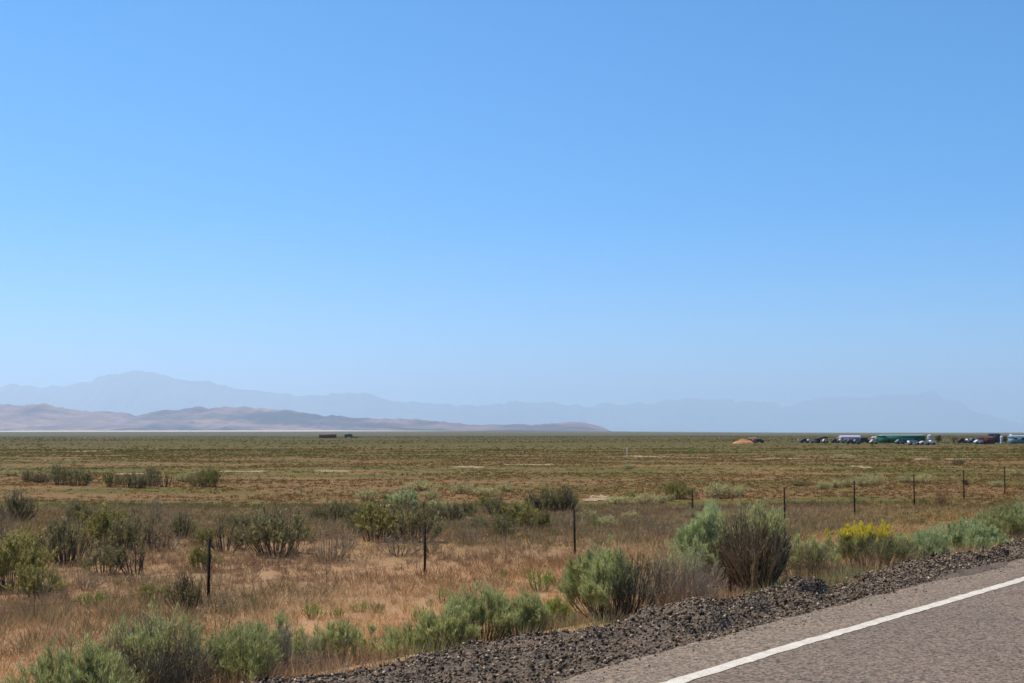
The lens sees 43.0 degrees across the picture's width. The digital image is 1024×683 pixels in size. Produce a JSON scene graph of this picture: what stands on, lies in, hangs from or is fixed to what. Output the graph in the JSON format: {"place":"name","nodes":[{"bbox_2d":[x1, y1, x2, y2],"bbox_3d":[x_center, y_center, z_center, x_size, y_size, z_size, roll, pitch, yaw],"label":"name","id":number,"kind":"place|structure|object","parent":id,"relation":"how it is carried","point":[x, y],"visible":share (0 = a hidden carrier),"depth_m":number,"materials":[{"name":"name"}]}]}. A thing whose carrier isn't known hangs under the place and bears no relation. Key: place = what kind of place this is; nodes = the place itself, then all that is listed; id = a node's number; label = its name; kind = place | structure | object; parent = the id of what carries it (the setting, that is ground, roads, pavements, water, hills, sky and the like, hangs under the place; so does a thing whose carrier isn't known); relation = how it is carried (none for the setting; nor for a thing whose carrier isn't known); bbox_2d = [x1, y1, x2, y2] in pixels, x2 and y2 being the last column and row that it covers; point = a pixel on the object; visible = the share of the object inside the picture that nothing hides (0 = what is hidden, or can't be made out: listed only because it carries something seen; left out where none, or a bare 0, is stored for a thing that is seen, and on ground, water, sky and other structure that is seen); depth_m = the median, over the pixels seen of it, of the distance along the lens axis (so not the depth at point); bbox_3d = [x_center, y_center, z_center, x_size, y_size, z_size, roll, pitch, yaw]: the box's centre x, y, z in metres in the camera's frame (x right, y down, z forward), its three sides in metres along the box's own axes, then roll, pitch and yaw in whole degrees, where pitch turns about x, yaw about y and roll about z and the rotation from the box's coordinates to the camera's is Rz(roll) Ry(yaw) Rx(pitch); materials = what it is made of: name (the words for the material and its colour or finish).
{"place":"outdoors","nodes":[
{"label":"outdoors","id":0,"kind":"place"},
{"bbox_2d":[0,403,609,430],"bbox_3d":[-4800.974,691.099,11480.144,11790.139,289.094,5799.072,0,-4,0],"label":"hills","id":1,"kind":"structure","parent":0,"point":[38,417],"depth_m":10790.15,"materials":[{"name":"stone"}]},
{"bbox_2d":[0,430,1023,682],"bbox_3d":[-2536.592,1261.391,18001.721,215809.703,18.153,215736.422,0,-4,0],"label":"ground","id":2,"kind":"structure","parent":0,"point":[172,442],"depth_m":108.35,"materials":[{"name":"brown soil"}]},
{"bbox_2d":[0,505,18,537],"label":"dead bush","id":3,"kind":"object","parent":2,"relation":"on","point":[7,522],"visible":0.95,"depth_m":42.84,"materials":[{"name":"plant"}]},
{"bbox_2d":[0,486,40,520],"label":"sagebrush","id":4,"kind":"object","parent":2,"relation":"on","point":[17,503],"visible":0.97,"depth_m":49.70,"materials":[{"name":"green plant"}]},
{"bbox_2d":[2,523,46,556],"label":"sagebrush","id":5,"kind":"object","parent":2,"relation":"on","point":[22,541],"visible":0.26,"depth_m":35.60,"materials":[{"name":"green plant"}]},
{"bbox_2d":[0,522,58,590],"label":"sagebrush","id":6,"kind":"object","parent":2,"relation":"on","point":[12,558],"visible":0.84,"depth_m":28.56,"materials":[{"name":"green plant"}]},
{"bbox_2d":[2,556,67,598],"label":"sagebrush","id":7,"kind":"object","parent":2,"relation":"on","point":[32,580],"visible":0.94,"depth_m":27.24,"materials":[{"name":"green plant"}]},
{"bbox_2d":[28,471,52,482],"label":"sagebrush","id":8,"kind":"object","parent":2,"relation":"on","point":[41,476],"visible":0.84,"depth_m":90.14,"materials":[{"name":"green plant"}]},
{"bbox_2d":[32,578,74,599],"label":"dead bush","id":9,"kind":"object","parent":2,"relation":"on","point":[53,591],"visible":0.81,"depth_m":27.00,"materials":[{"name":"plant"}]},
{"bbox_2d":[43,517,72,539],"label":"sagebrush","id":10,"kind":"object","parent":2,"relation":"on","point":[51,523],"visible":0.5,"depth_m":41.50,"materials":[{"name":"green plant"}]},
{"bbox_2d":[47,462,78,484],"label":"sagebrush","id":11,"kind":"object","parent":2,"relation":"on","point":[55,477],"visible":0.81,"depth_m":84.71,"materials":[{"name":"green plant"}]},
{"bbox_2d":[44,514,97,566],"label":"sagebrush","id":12,"kind":"object","parent":2,"relation":"on","point":[67,542],"visible":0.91,"depth_m":33.82,"materials":[{"name":"green plant"}]},
{"bbox_2d":[58,497,91,521],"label":"sagebrush","id":13,"kind":"object","parent":2,"relation":"on","point":[75,507],"visible":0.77,"depth_m":49.58,"materials":[{"name":"green plant"}]},
{"bbox_2d":[0,630,152,682],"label":"rabbitbrush","id":14,"kind":"object","parent":2,"relation":"on","point":[96,666],"visible":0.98,"depth_m":8.18,"materials":[{"name":"green plant"}]},
{"bbox_2d":[64,465,97,485],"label":"sagebrush","id":15,"kind":"object","parent":2,"relation":"on","point":[86,478],"visible":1,"depth_m":83.34,"materials":[{"name":"green plant"}]},
{"bbox_2d":[73,569,110,588],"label":"dead bush","id":16,"kind":"object","parent":2,"relation":"on","point":[91,578],"visible":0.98,"depth_m":28.86,"materials":[{"name":"plant"}]},
{"bbox_2d":[67,500,132,549],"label":"sagebrush","id":17,"kind":"object","parent":2,"relation":"on","point":[103,521],"visible":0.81,"depth_m":38.35,"materials":[{"name":"green plant"}]},
{"bbox_2d":[74,539,134,575],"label":"sagebrush","id":18,"kind":"object","parent":2,"relation":"on","point":[108,559],"visible":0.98,"depth_m":31.55,"materials":[{"name":"green plant"}]},
{"bbox_2d":[97,467,121,486],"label":"sagebrush","id":19,"kind":"object","parent":2,"relation":"on","point":[109,478],"visible":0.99,"depth_m":81.24,"materials":[{"name":"green plant"}]},
{"bbox_2d":[105,514,147,551],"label":"sagebrush","id":20,"kind":"object","parent":2,"relation":"on","point":[129,535],"visible":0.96,"depth_m":37.67,"materials":[{"name":"green plant"}]},
{"bbox_2d":[119,471,136,487],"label":"sagebrush","id":21,"kind":"object","parent":2,"relation":"on","point":[127,479],"visible":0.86,"depth_m":80.94,"materials":[{"name":"green plant"}]},
{"bbox_2d":[112,535,149,574],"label":"dead bush","id":22,"kind":"object","parent":2,"relation":"on","point":[141,557],"visible":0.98,"depth_m":31.52,"materials":[{"name":"brown plant"}]},
{"bbox_2d":[132,472,151,488],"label":"sagebrush","id":23,"kind":"object","parent":2,"relation":"on","point":[141,481],"visible":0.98,"depth_m":80.00,"materials":[{"name":"green plant"}]},
{"bbox_2d":[132,507,162,546],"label":"dead bush","id":24,"kind":"object","parent":2,"relation":"on","point":[139,520],"visible":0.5,"depth_m":39.52,"materials":[{"name":"brown plant"}]},
{"bbox_2d":[128,583,173,599],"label":"sagebrush","id":25,"kind":"object","parent":2,"relation":"on","point":[150,588],"visible":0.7,"depth_m":26.70,"materials":[{"name":"green plant"}]},
{"bbox_2d":[143,463,161,485],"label":"sagebrush","id":26,"kind":"object","parent":2,"relation":"on","point":[150,475],"visible":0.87,"depth_m":82.73,"materials":[{"name":"green plant"}]},
{"bbox_2d":[140,495,175,524],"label":"dead bush","id":27,"kind":"object","parent":2,"relation":"on","point":[153,512],"visible":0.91,"depth_m":48.01,"materials":[{"name":"plant"}]},
{"bbox_2d":[145,521,171,551],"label":"dead bush","id":28,"kind":"object","parent":2,"relation":"on","point":[152,537],"visible":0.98,"depth_m":38.02,"materials":[{"name":"brown plant"}]},
{"bbox_2d":[98,593,233,682],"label":"rabbitbrush","id":29,"kind":"object","parent":2,"relation":"on","point":[154,654],"visible":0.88,"depth_m":8.96,"materials":[{"name":"green plant"}]},
{"bbox_2d":[149,527,192,549],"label":"dead bush","id":30,"kind":"object","parent":2,"relation":"on","point":[161,537],"visible":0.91,"depth_m":38.27,"materials":[{"name":"plant"}]},
{"bbox_2d":[158,566,206,611],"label":"sagebrush","id":31,"kind":"object","parent":2,"relation":"on","point":[185,591],"visible":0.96,"depth_m":25.00,"materials":[{"name":"green plant"}]},
{"bbox_2d":[167,508,197,537],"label":"sagebrush","id":32,"kind":"object","parent":2,"relation":"on","point":[180,525],"visible":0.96,"depth_m":41.51,"materials":[{"name":"green plant"}]},
{"bbox_2d":[186,468,209,486],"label":"sagebrush","id":33,"kind":"object","parent":2,"relation":"on","point":[192,478],"visible":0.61,"depth_m":82.72,"materials":[{"name":"green plant"}]},
{"bbox_2d":[187,524,216,546],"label":"sagebrush","id":34,"kind":"object","parent":2,"relation":"on","point":[199,535],"visible":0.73,"depth_m":39.19,"materials":[{"name":"green plant"}]},
{"bbox_2d":[185,536,223,571],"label":"sagebrush","id":35,"kind":"object","parent":2,"relation":"on","point":[195,555],"visible":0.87,"depth_m":32.08,"materials":[{"name":"green plant"}]},
{"bbox_2d":[195,466,226,486],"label":"sagebrush","id":36,"kind":"object","parent":2,"relation":"on","point":[213,477],"visible":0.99,"depth_m":81.87,"materials":[{"name":"green plant"}]},
{"bbox_2d":[180,590,243,612],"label":"dead bush","id":37,"kind":"object","parent":2,"relation":"on","point":[225,601],"visible":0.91,"depth_m":25.10,"materials":[{"name":"plant"}]},
{"bbox_2d":[202,515,244,552],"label":"dead bush","id":38,"kind":"object","parent":2,"relation":"on","point":[219,531],"visible":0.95,"depth_m":37.67,"materials":[{"name":"brown plant"}]},
{"bbox_2d":[167,610,287,682],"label":"rabbitbrush","id":39,"kind":"object","parent":2,"relation":"on","point":[251,650],"visible":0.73,"depth_m":9.30,"materials":[{"name":"green plant"}]},
{"bbox_2d":[226,527,255,549],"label":"sagebrush","id":40,"kind":"object","parent":2,"relation":"on","point":[236,538],"visible":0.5,"depth_m":38.25,"materials":[{"name":"green plant"}]},
{"bbox_2d":[235,499,316,556],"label":"sagebrush","id":41,"kind":"object","parent":2,"relation":"on","point":[257,531],"visible":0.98,"depth_m":36.24,"materials":[{"name":"green plant"}]},
{"bbox_2d":[242,605,334,677],"bbox_3d":[-1.807,2.408,10.153,0.842,0.662,0.771,0,-4,0],"label":"rabbitbrush","id":42,"kind":"object","parent":2,"relation":"on","point":[286,636],"visible":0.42,"depth_m":10.18,"materials":[{"name":"green plant"}]},
{"bbox_2d":[301,601,327,618],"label":"weed","id":43,"kind":"object","parent":2,"relation":"on","point":[311,609],"visible":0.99,"depth_m":23.73,"materials":[{"name":"green plant"}]},
{"bbox_2d":[306,505,329,521],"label":"sagebrush","id":44,"kind":"object","parent":2,"relation":"on","point":[316,512],"visible":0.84,"depth_m":48.04,"materials":[{"name":"green plant"}]},
{"bbox_2d":[309,519,355,562],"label":"dead bush","id":45,"kind":"object","parent":2,"relation":"on","point":[345,551],"visible":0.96,"depth_m":34.72,"materials":[{"name":"plant"}]},
{"bbox_2d":[320,497,352,520],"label":"sagebrush","id":46,"kind":"object","parent":2,"relation":"on","point":[333,509],"visible":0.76,"depth_m":48.88,"materials":[{"name":"green plant"}]},
{"bbox_2d":[291,616,387,672],"bbox_3d":[-1.547,2.717,11.620,1.072,0.517,0.916,0,-4,0],"label":"rabbitbrush","id":47,"kind":"object","parent":2,"relation":"on","point":[342,637],"visible":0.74,"depth_m":11.65,"materials":[{"name":"green plant"}]},
{"bbox_2d":[332,520,363,547],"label":"dead bush","id":48,"kind":"object","parent":2,"relation":"on","point":[350,537],"visible":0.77,"depth_m":38.26,"materials":[{"name":"plant"}]},
{"bbox_2d":[338,500,361,520],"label":"sagebrush","id":49,"kind":"object","parent":2,"relation":"on","point":[346,512],"visible":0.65,"depth_m":48.61,"materials":[{"name":"green plant"}]},
{"bbox_2d":[353,487,379,501],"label":"rabbitbrush","id":50,"kind":"object","parent":2,"relation":"on","point":[364,495],"visible":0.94,"depth_m":64.42,"materials":[{"name":"green plant"}]},
{"bbox_2d":[350,493,410,541],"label":"sagebrush","id":51,"kind":"object","parent":2,"relation":"on","point":[374,516],"visible":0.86,"depth_m":40.43,"materials":[{"name":"green plant"}]},
{"bbox_2d":[374,532,430,556],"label":"dead bush","id":52,"kind":"object","parent":2,"relation":"on","point":[397,545],"visible":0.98,"depth_m":36.25,"materials":[{"name":"plant"}]},
{"bbox_2d":[369,618,438,659],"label":"rabbitbrush","id":53,"kind":"object","parent":2,"relation":"on","point":[408,637],"visible":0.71,"depth_m":11.18,"materials":[{"name":"green plant"}]},
{"bbox_2d":[384,483,423,504],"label":"rabbitbrush","id":54,"kind":"object","parent":2,"relation":"on","point":[399,497],"visible":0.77,"depth_m":59.01,"materials":[{"name":"green plant"}]},
{"bbox_2d":[385,489,447,542],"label":"sagebrush","id":55,"kind":"object","parent":2,"relation":"on","point":[414,518],"visible":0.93,"depth_m":40.14,"materials":[{"name":"green plant"}]},
{"bbox_2d":[406,478,440,490],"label":"rabbitbrush","id":56,"kind":"object","parent":2,"relation":"on","point":[420,485],"visible":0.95,"depth_m":76.67,"materials":[{"name":"green plant"}]},
{"bbox_2d":[424,499,449,520],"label":"sagebrush","id":57,"kind":"object","parent":2,"relation":"on","point":[442,511],"visible":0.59,"depth_m":47.79,"materials":[{"name":"green plant"}]},
{"bbox_2d":[417,598,481,649],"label":"rabbitbrush","id":58,"kind":"object","parent":2,"relation":"on","point":[452,624],"visible":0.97,"depth_m":11.15,"materials":[{"name":"green plant"}]},
{"bbox_2d":[442,501,466,520],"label":"sagebrush","id":59,"kind":"object","parent":2,"relation":"on","point":[455,511],"visible":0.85,"depth_m":49.01,"materials":[{"name":"green plant"}]},
{"bbox_2d":[450,482,473,493],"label":"rabbitbrush","id":60,"kind":"object","parent":2,"relation":"on","point":[462,487],"visible":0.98,"depth_m":71.19,"materials":[{"name":"green plant"}]},
{"bbox_2d":[453,519,485,543],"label":"dead bush","id":61,"kind":"object","parent":2,"relation":"on","point":[465,535],"visible":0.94,"depth_m":39.70,"materials":[{"name":"plant"}]},
{"bbox_2d":[460,499,479,515],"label":"sagebrush","id":62,"kind":"object","parent":2,"relation":"on","point":[469,508],"visible":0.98,"depth_m":54.05,"materials":[{"name":"green plant"}]},
{"bbox_2d":[436,578,524,641],"bbox_3d":[-0.257,2.424,11.647,0.831,0.636,0.890,0,-4,0],"label":"rabbitbrush","id":63,"kind":"object","parent":2,"relation":"on","point":[493,600],"visible":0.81,"depth_m":11.46,"materials":[{"name":"green plant"}]},
{"bbox_2d":[471,485,502,495],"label":"rabbitbrush","id":64,"kind":"object","parent":2,"relation":"on","point":[483,489],"visible":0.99,"depth_m":68.63,"materials":[{"name":"green plant"}]},
{"bbox_2d":[483,489,507,515],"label":"sagebrush","id":65,"kind":"object","parent":2,"relation":"on","point":[495,505],"visible":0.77,"depth_m":54.09,"materials":[{"name":"green plant"}]},
{"bbox_2d":[487,513,521,537],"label":"sagebrush","id":66,"kind":"object","parent":2,"relation":"on","point":[497,526],"visible":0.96,"depth_m":41.88,"materials":[{"name":"green plant"}]},
{"bbox_2d":[0,466,1022,610],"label":"wire fence","id":67,"kind":"object","parent":2,"relation":"on","point":[209,555],"visible":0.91,"depth_m":31.85,"materials":[{"name":"metal"}]},
{"bbox_2d":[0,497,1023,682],"bbox_3d":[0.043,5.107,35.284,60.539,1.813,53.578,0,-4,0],"label":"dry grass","id":68,"kind":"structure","parent":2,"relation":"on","point":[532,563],"depth_m":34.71,"materials":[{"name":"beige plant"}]},
{"bbox_2d":[0,435,1023,450],"bbox_3d":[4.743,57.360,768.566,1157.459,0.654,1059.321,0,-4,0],"label":"scrub","id":69,"kind":"object","parent":2,"relation":"on","point":[491,437],"visible":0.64,"depth_m":546.99,"materials":[{"name":"green plant"}]},
{"bbox_2d":[0,447,1023,539],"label":"scrub","id":70,"kind":"object","parent":2,"relation":"on","point":[283,453],"visible":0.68,"depth_m":110.26,"materials":[{"name":"green plant"}]},
{"bbox_2d":[493,495,537,526],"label":"sagebrush","id":71,"kind":"object","parent":2,"relation":"on","point":[521,514],"visible":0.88,"depth_m":45.04,"materials":[{"name":"green plant"}]},
{"bbox_2d":[486,586,554,637],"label":"rabbitbrush","id":72,"kind":"object","parent":2,"relation":"on","point":[535,609],"visible":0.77,"depth_m":11.60,"materials":[{"name":"green plant"}]},
{"bbox_2d":[523,489,548,509],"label":"sagebrush","id":73,"kind":"object","parent":2,"relation":"on","point":[535,501],"visible":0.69,"depth_m":57.55,"materials":[{"name":"green plant"}]},
{"bbox_2d":[524,567,559,591],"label":"weed","id":74,"kind":"object","parent":2,"relation":"on","point":[540,578],"visible":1,"depth_m":28.29,"materials":[{"name":"green plant"}]},
{"bbox_2d":[534,502,552,531],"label":"sagebrush","id":75,"kind":"object","parent":2,"relation":"on","point":[544,520],"visible":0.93,"depth_m":44.40,"materials":[{"name":"green plant"}]},
{"bbox_2d":[538,484,570,510],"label":"sagebrush","id":76,"kind":"object","parent":2,"relation":"on","point":[552,501],"visible":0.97,"depth_m":57.35,"materials":[{"name":"green plant"}]},
{"bbox_2d":[542,593,576,627],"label":"rabbitbrush","id":77,"kind":"object","parent":2,"relation":"on","point":[553,605],"visible":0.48,"depth_m":13.23,"materials":[{"name":"green plant"}]},
{"bbox_2d":[550,484,579,510],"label":"sagebrush","id":78,"kind":"object","parent":2,"relation":"on","point":[571,497],"visible":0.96,"depth_m":57.52,"materials":[{"name":"green plant"}]},
{"bbox_2d":[156,529,1023,682],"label":"verge grass","id":79,"kind":"structure","parent":2,"relation":"on","point":[580,619],"depth_m":12.07,"materials":[{"name":"plant"}]},
{"bbox_2d":[552,534,683,620],"bbox_3d":[1.035,2.354,13.055,1.330,0.923,1.247,3,-5,-33],"label":"rabbitbrush","id":80,"kind":"object","parent":2,"relation":"on","point":[600,579],"visible":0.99,"depth_m":12.86,"materials":[{"name":"green plant"}]},
{"bbox_2d":[605,494,633,503],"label":"rabbitbrush","id":81,"kind":"object","parent":2,"relation":"on","point":[619,499],"visible":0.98,"depth_m":63.60,"materials":[{"name":"green plant"}]},
{"bbox_2d":[240,536,1023,682],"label":"gravel shoulder","id":82,"kind":"object","parent":2,"relation":"on","point":[725,623],"visible":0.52,"depth_m":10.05,"materials":[{"name":"gravel"}]},
{"bbox_2d":[630,491,662,503],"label":"rabbitbrush","id":83,"kind":"object","parent":2,"relation":"on","point":[646,498],"visible":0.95,"depth_m":63.11,"materials":[{"name":"green plant"}]},
{"bbox_2d":[626,535,727,605],"bbox_3d":[1.719,2.431,13.549,1.167,0.812,1.158,0,-4,0],"label":"rabbitbrush","id":84,"kind":"object","parent":2,"relation":"on","point":[686,579],"visible":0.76,"depth_m":13.50,"materials":[{"name":"green plant"}]},
{"bbox_2d":[662,480,699,498],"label":"sagebrush","id":85,"kind":"object","parent":2,"relation":"on","point":[677,487],"visible":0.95,"depth_m":66.81,"materials":[{"name":"green plant"}]},
{"bbox_2d":[664,493,738,598],"bbox_3d":[2.313,2.428,15.240,1.087,1.320,1.023,0,-4,0],"label":"rabbitbrush","id":86,"kind":"object","parent":2,"relation":"on","point":[704,527],"visible":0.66,"depth_m":15.19,"materials":[{"name":"green plant"}]},
{"bbox_2d":[703,479,727,498],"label":"rabbitbrush","id":87,"kind":"object","parent":2,"relation":"on","point":[714,489],"visible":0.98,"depth_m":67.24,"materials":[{"name":"green plant"}]},
{"bbox_2d":[707,496,801,593],"bbox_3d":[2.814,2.362,14.941,1.172,1.190,1.214,0,-4,0],"label":"rabbitbrush","id":88,"kind":"object","parent":2,"relation":"on","point":[750,558],"visible":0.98,"depth_m":14.82,"materials":[{"name":"green plant"}]},
{"bbox_2d":[781,531,846,579],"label":"rabbitbrush","id":89,"kind":"object","parent":2,"relation":"on","point":[811,557],"visible":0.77,"depth_m":16.49,"materials":[{"name":"green plant"}]},
{"bbox_2d":[853,474,875,485],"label":"rabbitbrush","id":90,"kind":"object","parent":2,"relation":"on","point":[864,480],"visible":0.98,"depth_m":80.06,"materials":[{"name":"green plant"}]},
{"bbox_2d":[818,519,930,574],"bbox_3d":[4.799,2.761,17.547,1.699,0.779,1.756,-1,-4,8],"label":"rabbitbrush","id":91,"kind":"object","parent":2,"relation":"on","point":[853,542],"visible":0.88,"depth_m":17.35,"materials":[{"name":"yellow plant"}]},
{"bbox_2d":[876,435,925,442],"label":"warehouse","id":92,"kind":"structure","parent":2,"relation":"on","point":[883,438],"depth_m":417.67,"materials":[{"name":"paint"}]},
{"bbox_2d":[889,525,957,558],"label":"rabbitbrush","id":93,"kind":"object","parent":2,"relation":"on","point":[932,543],"visible":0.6,"depth_m":18.03,"materials":[{"name":"green plant"}]},
{"bbox_2d":[931,489,952,507],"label":"dry plant","id":94,"kind":"object","parent":2,"relation":"on","point":[939,497],"visible":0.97,"depth_m":58.00,"materials":[{"name":"brown plant"}]},
{"bbox_2d":[909,516,1013,548],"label":"rabbitbrush","id":95,"kind":"object","parent":2,"relation":"on","point":[965,532],"visible":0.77,"depth_m":19.76,"materials":[{"name":"green plant"}]},
{"bbox_2d":[969,500,1023,538],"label":"rabbitbrush","id":96,"kind":"object","parent":2,"relation":"on","point":[1012,521],"visible":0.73,"depth_m":21.91,"materials":[{"name":"green plant"}]},
{"bbox_2d":[1008,435,1023,443],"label":"trailer house","id":97,"kind":"structure","parent":2,"relation":"on","point":[1013,439],"depth_m":391.10,"materials":[{"name":"paint"}]},
{"bbox_2d":[0,370,1023,432],"bbox_3d":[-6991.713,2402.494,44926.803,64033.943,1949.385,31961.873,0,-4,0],"label":"mountains","id":98,"kind":"structure","parent":0,"point":[135,392],"depth_m":43072.02,"materials":[{"name":"stone"}]},
{"bbox_2d":[0,0,1023,423],"label":"sky","id":99,"kind":"structure","parent":0,"point":[585,203],"materials":[{"name":"blue"}]},
{"bbox_2d":[560,559,1023,682],"bbox_3d":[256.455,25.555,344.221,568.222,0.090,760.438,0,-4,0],"label":"road","id":100,"kind":"structure","parent":0,"point":[978,638],"depth_m":9.73,"materials":[{"name":"asphalt"}]},
{"bbox_2d":[662,577,1023,682],"bbox_3d":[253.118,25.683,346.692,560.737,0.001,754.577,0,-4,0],"label":"road edge line","id":101,"kind":"object","parent":100,"relation":"on","point":[722,667],"visible":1,"depth_m":10.14,"materials":[{"name":"white paint"}]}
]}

